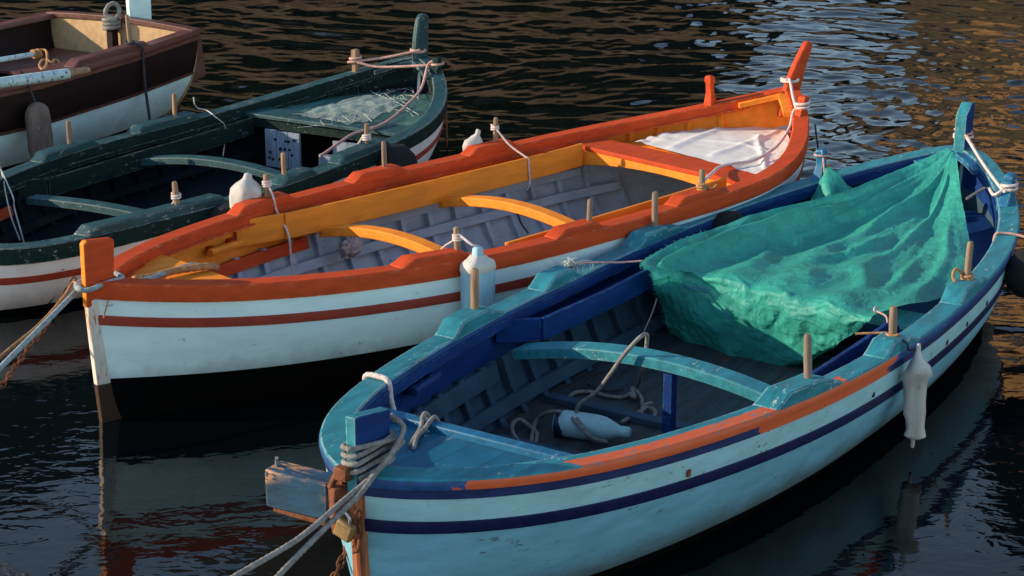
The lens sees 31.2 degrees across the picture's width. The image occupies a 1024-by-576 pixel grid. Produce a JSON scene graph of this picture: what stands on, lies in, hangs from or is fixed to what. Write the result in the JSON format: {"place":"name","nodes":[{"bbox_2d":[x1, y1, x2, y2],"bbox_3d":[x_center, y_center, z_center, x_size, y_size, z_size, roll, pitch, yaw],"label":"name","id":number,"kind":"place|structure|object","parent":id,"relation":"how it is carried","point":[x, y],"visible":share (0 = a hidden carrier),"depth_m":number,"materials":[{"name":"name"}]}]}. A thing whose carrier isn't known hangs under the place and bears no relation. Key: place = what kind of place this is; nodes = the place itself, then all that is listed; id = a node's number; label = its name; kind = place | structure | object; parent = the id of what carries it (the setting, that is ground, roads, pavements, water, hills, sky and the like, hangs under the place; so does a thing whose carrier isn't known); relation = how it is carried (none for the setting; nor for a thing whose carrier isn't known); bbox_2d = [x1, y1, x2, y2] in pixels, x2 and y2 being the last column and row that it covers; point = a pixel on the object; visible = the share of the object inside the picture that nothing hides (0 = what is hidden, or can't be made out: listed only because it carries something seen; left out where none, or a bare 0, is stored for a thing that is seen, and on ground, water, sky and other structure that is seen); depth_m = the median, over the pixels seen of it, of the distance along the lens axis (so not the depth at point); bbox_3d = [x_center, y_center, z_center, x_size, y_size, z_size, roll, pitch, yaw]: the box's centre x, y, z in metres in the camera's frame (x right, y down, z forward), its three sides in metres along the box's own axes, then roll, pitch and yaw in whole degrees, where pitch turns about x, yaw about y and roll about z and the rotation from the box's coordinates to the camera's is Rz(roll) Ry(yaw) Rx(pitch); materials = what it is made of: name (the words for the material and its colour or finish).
{"place":"outdoors","nodes":[
{"label":"outdoors","id":0,"kind":"place"},
{"bbox_2d":[0,0,1023,575],"bbox_3d":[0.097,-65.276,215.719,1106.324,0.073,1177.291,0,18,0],"label":"water","id":1,"kind":"structure","parent":0,"point":[84,490],"depth_m":10.00,"materials":[{"name":"black liquid"}]},
{"bbox_2d":[0,562,28,575],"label":"rock","id":2,"kind":"object","parent":1,"relation":"in","point":[6,569],"visible":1,"depth_m":7.30,"materials":[{"name":"grey stone"}]},
{"bbox_2d":[0,0,205,171],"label":"rowing boat","id":3,"kind":"object","parent":1,"relation":"on","point":[104,98],"visible":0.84,"depth_m":14.66,"materials":[{"name":"white paint"}]},
{"bbox_2d":[0,52,36,61],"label":"oar","id":4,"kind":"object","parent":3,"relation":"on","point":[17,56],"visible":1,"depth_m":13.51,"materials":[{"name":"white wood"}]},
{"bbox_2d":[30,48,53,70],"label":"rope","id":5,"kind":"object","parent":4,"relation":"attached to","point":[38,54],"visible":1,"depth_m":13.60,"materials":[{"name":"beige fabric"}]},
{"bbox_2d":[46,58,59,63],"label":"rope","id":6,"kind":"object","parent":5,"relation":"attached to","point":[54,60],"visible":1,"depth_m":13.35,"materials":[{"name":"beige fabric"}]},
{"bbox_2d":[20,71,35,101],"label":"rope","id":7,"kind":"object","parent":3,"relation":"hanging from","point":[31,92],"visible":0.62,"depth_m":13.36,"materials":[{"name":"black fabric"}]},
{"bbox_2d":[25,102,53,158],"bbox_3d":[-3.465,-1.138,13.430,0.190,0.457,0.187,11,21,30],"label":"fender","id":8,"kind":"object","parent":7,"relation":"hanging from","point":[38,125],"visible":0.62,"depth_m":13.35,"materials":[{"name":"grey rubber"}]},
{"bbox_2d":[0,67,89,88],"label":"oar","id":9,"kind":"object","parent":3,"relation":"on","point":[35,78],"visible":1,"depth_m":13.06,"materials":[{"name":"white wood"}]},
{"bbox_2d":[102,1,121,30],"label":"rope","id":10,"kind":"object","parent":3,"relation":"attached to","point":[110,22],"visible":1,"depth_m":15.34,"materials":[{"name":"white fabric"}]},
{"bbox_2d":[124,39,150,119],"bbox_3d":[-2.946,-1.603,14.458,0.177,0.721,0.083,-4,18,-14],"label":"rope","id":11,"kind":"object","parent":3,"relation":"hanging from","point":[144,74],"visible":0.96,"depth_m":14.45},
{"bbox_2d":[0,13,447,314],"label":"rowing boat","id":12,"kind":"object","parent":1,"relation":"on","point":[69,195],"visible":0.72,"depth_m":12.65,"materials":[{"name":"white paint"}]},
{"bbox_2d":[0,167,20,240],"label":"rope","id":13,"kind":"object","parent":12,"relation":"hanging from","point":[9,207],"visible":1,"depth_m":11.58,"materials":[{"name":"grey fabric"}]},
{"bbox_2d":[0,166,24,242],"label":"rope","id":14,"kind":"object","parent":12,"relation":"hanging from","point":[14,206],"visible":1,"depth_m":11.60,"materials":[{"name":"grey fabric"}]},
{"bbox_2d":[171,192,180,203],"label":"rope","id":15,"kind":"object","parent":12,"relation":"on","point":[175,197],"visible":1,"depth_m":10.87,"materials":[{"name":"white fabric"}]},
{"bbox_2d":[193,97,225,155],"bbox_3d":[-2.202,-1.190,13.382,0.206,0.435,0.247,3,18,8],"label":"rope","id":16,"kind":"object","parent":12,"relation":"on","point":[215,117],"visible":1,"depth_m":13.34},
{"bbox_2d":[207,203,230,218],"bbox_3d":[-1.705,-0.353,11.068,0.297,0.320,0.299,10,20,29],"label":"ball fender","id":17,"kind":"object","parent":12,"relation":"hanging from","point":[220,209],"visible":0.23,"depth_m":10.97,"materials":[{"name":"black rubber"}]},
{"bbox_2d":[265,128,301,168],"bbox_3d":[-1.696,-1.024,13.568,0.314,0.280,0.030,10,20,29],"label":"board panel","id":18,"kind":"object","parent":12,"relation":"on","point":[278,143],"visible":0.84,"depth_m":13.55,"materials":[{"name":"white wood"}]},
{"bbox_2d":[318,140,356,164],"bbox_3d":[-1.249,-0.941,13.346,0.384,0.258,0.032,10,20,29],"label":"board panel","id":19,"kind":"object","parent":12,"relation":"on","point":[327,157],"visible":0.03,"depth_m":13.33,"materials":[{"name":"white wood"}]},
{"bbox_2d":[300,95,399,124],"bbox_3d":[-1.157,-1.331,13.671,0.581,0.062,0.767,16,24,40],"label":"fish net","id":20,"kind":"object","parent":12,"relation":"on","point":[376,99],"visible":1,"depth_m":13.68,"materials":[{"name":"grey fabric"}]},
{"bbox_2d":[298,87,418,127],"bbox_3d":[-1.139,-1.383,13.862,0.872,0.045,1.381,-1,18,-2],"label":"fishing line","id":21,"kind":"object","parent":12,"relation":"on","point":[373,103],"visible":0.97,"depth_m":13.90,"materials":[{"name":"white plastic"}]},
{"bbox_2d":[357,133,370,143],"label":"rope","id":22,"kind":"object","parent":12,"relation":"attached to","point":[367,137],"visible":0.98,"depth_m":12.36,"materials":[{"name":"white fabric"}]},
{"bbox_2d":[319,60,443,157],"bbox_3d":[-0.917,-1.336,13.352,0.690,0.349,1.900,1,18,3],"label":"rope","id":23,"kind":"object","parent":12,"relation":"attached to","point":[428,64],"visible":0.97,"depth_m":13.77,"materials":[{"name":"beige fabric"}]},
{"bbox_2d":[347,48,425,63],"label":"rope","id":24,"kind":"object","parent":12,"relation":"attached to","point":[417,51],"visible":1,"depth_m":14.26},
{"bbox_2d":[377,144,417,166],"bbox_3d":[-0.787,-0.824,12.518,0.297,0.320,0.299,10,20,29],"label":"ball fender","id":25,"kind":"object","parent":12,"relation":"hanging from","point":[402,155],"visible":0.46,"depth_m":12.41,"materials":[{"name":"black rubber"}]},
{"bbox_2d":[445,111,447,146],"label":"rope","id":26,"kind":"object","parent":12,"relation":"hanging from","point":[446,123],"visible":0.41,"depth_m":14.47,"materials":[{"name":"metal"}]},
{"bbox_2d":[80,41,811,422],"bbox_3d":[-0.010,-0.382,10.702,5.706,1.442,1.825,-17,24,-42],"label":"rowing boat","id":27,"kind":"object","parent":1,"relation":"on","point":[252,319],"visible":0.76,"depth_m":9.92,"materials":[{"name":"white paint"}]},
{"bbox_2d":[0,281,75,359],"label":"rope","id":28,"kind":"object","parent":27,"relation":"attached to","point":[17,342],"visible":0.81,"depth_m":8.39,"materials":[{"name":"fabric"}]},
{"bbox_2d":[0,276,76,388],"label":"chain","id":29,"kind":"object","parent":27,"relation":"hanging from","point":[20,360],"visible":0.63,"depth_m":8.72,"materials":[{"name":"metal"}]},
{"bbox_2d":[0,263,196,371],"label":"rope","id":30,"kind":"object","parent":27,"relation":"attached to","point":[15,352],"visible":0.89,"depth_m":8.41,"materials":[{"name":"grey fabric"}]},
{"bbox_2d":[74,271,124,292],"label":"rope","id":31,"kind":"object","parent":27,"relation":"attached to","point":[118,275],"visible":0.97,"depth_m":8.71,"materials":[{"name":"white fabric"}]},
{"bbox_2d":[103,299,108,317],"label":"rope","id":32,"kind":"object","parent":27,"relation":"hanging from","point":[105,308],"visible":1,"depth_m":8.74,"materials":[{"name":"beige fabric"}]},
{"bbox_2d":[132,263,219,278],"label":"rope","id":33,"kind":"object","parent":27,"relation":"on","point":[191,268],"visible":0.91,"depth_m":9.11,"materials":[{"name":"beige fabric"}]},
{"bbox_2d":[229,173,261,207],"bbox_3d":[-1.501,-0.523,10.350,0.175,0.255,0.193,-17,24,-42],"label":"bottle fender","id":34,"kind":"object","parent":27,"relation":"hanging from","point":[247,186],"visible":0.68,"depth_m":10.30,"materials":[{"name":"white plastic"}]},
{"bbox_2d":[262,178,293,274],"bbox_3d":[-1.316,-0.348,10.362,0.212,0.542,0.057,10,20,29],"label":"rope","id":35,"kind":"object","parent":27,"relation":"attached to","point":[266,184],"visible":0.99,"depth_m":10.32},
{"bbox_2d":[338,237,362,260],"bbox_3d":[-0.938,-0.241,10.675,0.185,0.151,0.088,-17,24,-42],"label":"rag","id":36,"kind":"object","parent":27,"relation":"in","point":[351,247],"visible":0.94,"depth_m":10.64,"materials":[{"name":"grey fabric"}]},
{"bbox_2d":[452,233,481,251],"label":"rope","id":37,"kind":"object","parent":27,"relation":"attached to","point":[456,238],"visible":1,"depth_m":9.30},
{"bbox_2d":[462,129,482,150],"bbox_3d":[-0.246,-0.920,11.652,0.152,0.178,0.116,-17,24,-42],"label":"bottle fender","id":38,"kind":"object","parent":27,"relation":"hanging from","point":[475,138],"visible":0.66,"depth_m":11.62,"materials":[{"name":"white plastic"}]},
{"bbox_2d":[459,246,495,308],"bbox_3d":[-0.174,0.067,9.364,0.193,0.580,0.126,-17,24,-42],"label":"jug fender","id":39,"kind":"object","parent":27,"relation":"hanging from","point":[483,263],"visible":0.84,"depth_m":9.28,"materials":[{"name":"plastic"}]},
{"bbox_2d":[490,124,530,190],"bbox_3d":[-0.011,-0.830,11.653,0.289,0.405,0.056,10,20,29],"label":"rope","id":40,"kind":"object","parent":27,"relation":"attached to","point":[493,128],"visible":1,"depth_m":11.62,"materials":[{"name":"white fabric"}]},
{"bbox_2d":[517,214,528,233],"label":"rope","id":41,"kind":"object","parent":27,"relation":"attached to","point":[522,225],"visible":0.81,"depth_m":11.27,"materials":[{"name":"grey fabric"}]},
{"bbox_2d":[696,183,717,190],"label":"rope","id":42,"kind":"object","parent":27,"relation":"attached to","point":[703,187],"visible":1,"depth_m":10.50,"materials":[{"name":"beige fabric"}]},
{"bbox_2d":[635,127,789,173],"bbox_3d":[1.560,-0.961,12.048,1.316,0.052,1.181,-17,24,-42],"label":"sheet","id":43,"kind":"object","parent":27,"relation":"on","point":[719,145],"visible":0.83,"depth_m":11.98,"materials":[{"name":"white fabric"}]},
{"bbox_2d":[696,76,810,186],"bbox_3d":[1.532,-0.965,11.451,0.304,0.348,2.168,8,19,23],"label":"rope","id":44,"kind":"object","parent":27,"relation":"attached to","point":[783,79],"visible":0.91,"depth_m":11.88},
{"bbox_2d":[265,102,1019,575],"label":"rowing boat","id":45,"kind":"object","parent":1,"relation":"on","point":[473,486],"visible":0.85,"depth_m":7.98,"materials":[{"name":"blue paint"}]},
{"bbox_2d":[230,430,404,575],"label":"rope","id":46,"kind":"object","parent":45,"relation":"attached to","point":[389,440],"visible":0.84,"depth_m":6.50,"materials":[{"name":"grey fabric"}]},
{"bbox_2d":[274,413,405,575],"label":"rope","id":47,"kind":"object","parent":45,"relation":"attached to","point":[284,569],"visible":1,"depth_m":6.39,"materials":[{"name":"grey fabric"}]},
{"bbox_2d":[333,512,355,542],"bbox_3d":[-0.597,0.849,6.544,0.088,0.118,0.035,11,21,31],"label":"padlock","id":48,"kind":"object","parent":45,"relation":"attached to","point":[344,529],"visible":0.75,"depth_m":6.53,"materials":[{"name":"gold metal"}]},
{"bbox_2d":[330,509,362,575],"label":"chain","id":49,"kind":"object","parent":45,"relation":"hanging from","point":[356,542],"visible":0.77,"depth_m":6.54,"materials":[{"name":"metal"}]},
{"bbox_2d":[362,372,395,409],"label":"rope","id":50,"kind":"object","parent":45,"relation":"on","point":[386,379],"visible":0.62,"depth_m":7.67,"materials":[{"name":"beige fabric"}]},
{"bbox_2d":[407,411,430,447],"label":"rope","id":51,"kind":"object","parent":45,"relation":"on","point":[424,414],"visible":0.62,"depth_m":7.32,"materials":[{"name":"beige fabric"}]},
{"bbox_2d":[411,415,439,450],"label":"rope","id":52,"kind":"object","parent":45,"relation":"on","point":[431,419],"visible":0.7,"depth_m":7.26,"materials":[{"name":"beige fabric"}]},
{"bbox_2d":[510,410,561,441],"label":"rope","id":53,"kind":"object","parent":45,"relation":"on","point":[534,431],"visible":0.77,"depth_m":8.63,"materials":[{"name":"beige fabric"}]},
{"bbox_2d":[561,256,591,272],"bbox_3d":[0.352,-0.084,9.526,0.215,0.189,0.074,-10,20,-30],"label":"net scrap","id":54,"kind":"object","parent":45,"relation":"attached to","point":[570,261],"visible":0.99,"depth_m":9.48,"materials":[{"name":"white fabric"}]},
{"bbox_2d":[552,409,630,440],"bbox_3d":[0.376,0.650,8.577,0.370,0.132,0.131,6,19,18],"label":"plastic bottle","id":55,"kind":"object","parent":45,"relation":"on","point":[596,426],"visible":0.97,"depth_m":8.54,"materials":[{"name":"white plastic"}]},
{"bbox_2d":[586,364,622,391],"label":"rope","id":56,"kind":"object","parent":45,"relation":"on","point":[599,372],"visible":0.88,"depth_m":9.23,"materials":[{"name":"beige fabric"}]},
{"bbox_2d":[570,260,643,265],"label":"rope","id":57,"kind":"object","parent":45,"relation":"attached to","point":[610,262],"visible":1,"depth_m":9.58,"materials":[{"name":"fabric"}]},
{"bbox_2d":[568,332,648,444],"bbox_3d":[0.450,0.375,8.734,0.384,0.549,0.746,0,18,-1],"label":"rope","id":58,"kind":"object","parent":45,"relation":"on","point":[577,422],"visible":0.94,"depth_m":8.48,"materials":[{"name":"beige fabric"}]},
{"bbox_2d":[620,386,656,423],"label":"rope","id":59,"kind":"object","parent":45,"relation":"on","point":[643,405],"visible":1,"depth_m":8.94,"materials":[{"name":"beige fabric"}]},
{"bbox_2d":[712,211,743,228],"bbox_3d":[1.256,-0.315,10.568,0.259,0.261,0.258,-17,24,-42],"label":"ball fender","id":60,"kind":"object","parent":45,"relation":"on","point":[724,218],"visible":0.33,"depth_m":10.49,"materials":[{"name":"black rubber"}]},
{"bbox_2d":[639,148,968,366],"bbox_3d":[1.967,-0.153,10.355,1.458,0.771,2.727,11,21,31],"label":"tarp","id":61,"kind":"object","parent":45,"relation":"on","point":[827,273],"visible":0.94,"depth_m":9.82,"materials":[{"name":"green fabric"}]},
{"bbox_2d":[644,298,657,331],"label":"rope","id":62,"kind":"object","parent":61,"relation":"hanging from","point":[651,315],"visible":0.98,"depth_m":9.05,"materials":[{"name":"grey fabric"}]},
{"bbox_2d":[877,311,887,322],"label":"rope","id":63,"kind":"object","parent":61,"relation":"hanging from","point":[883,314],"visible":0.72,"depth_m":8.93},
{"bbox_2d":[814,153,828,172],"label":"rope","id":64,"kind":"object","parent":45,"relation":"attached to","point":[823,156],"visible":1,"depth_m":11.14,"materials":[{"name":"white fabric"}]},
{"bbox_2d":[810,167,852,200],"bbox_3d":[1.962,-0.589,11.090,0.249,0.253,0.294,11,21,31],"label":"tarp tuft","id":65,"kind":"object","parent":45,"relation":"hanging from","point":[831,181],"visible":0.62,"depth_m":11.04,"materials":[{"name":"green fabric"}]},
{"bbox_2d":[855,331,899,336],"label":"rope","id":66,"kind":"object","parent":45,"relation":"attached to","point":[886,332],"visible":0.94,"depth_m":8.68,"materials":[{"name":"beige fabric"}]},
{"bbox_2d":[902,339,915,350],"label":"rope","id":67,"kind":"object","parent":45,"relation":"attached to","point":[907,344],"visible":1,"depth_m":8.36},
{"bbox_2d":[902,343,932,447],"bbox_3d":[1.856,0.498,8.424,0.147,0.505,0.120,11,21,31],"label":"bottle fender","id":68,"kind":"object","parent":67,"relation":"hanging from","point":[917,374],"visible":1,"depth_m":8.39,"materials":[{"name":"white plastic"}]},
{"bbox_2d":[951,268,973,281],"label":"rope","id":69,"kind":"object","parent":45,"relation":"attached to","point":[966,277],"visible":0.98,"depth_m":9.20,"materials":[{"name":"beige fabric"}]},
{"bbox_2d":[954,128,974,145],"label":"rope","id":70,"kind":"object","parent":45,"relation":"attached to","point":[968,134],"visible":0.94,"depth_m":11.50,"materials":[{"name":"white fabric"}]},
{"bbox_2d":[953,133,1018,199],"bbox_3d":[2.850,-0.688,11.148,0.158,0.317,1.079,-1,18,-2],"label":"rope","id":71,"kind":"object","parent":45,"relation":"attached to","point":[1002,187],"visible":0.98,"depth_m":10.89,"materials":[{"name":"white fabric"}]},
{"bbox_2d":[992,232,1023,240],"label":"rope","id":72,"kind":"object","parent":45,"relation":"on","point":[1008,233],"visible":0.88,"depth_m":10.13,"materials":[{"name":"white fabric"}]},
{"bbox_2d":[1004,250,1023,297],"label":"ball fender","id":73,"kind":"object","parent":45,"relation":"hanging from","point":[1014,276],"visible":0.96,"depth_m":9.83,"materials":[{"name":"black rubber"}]},
{"bbox_2d":[814,124,818,148],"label":"rope","id":74,"kind":"object","parent":1,"relation":"in","point":[816,136],"visible":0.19,"depth_m":12.13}
]}

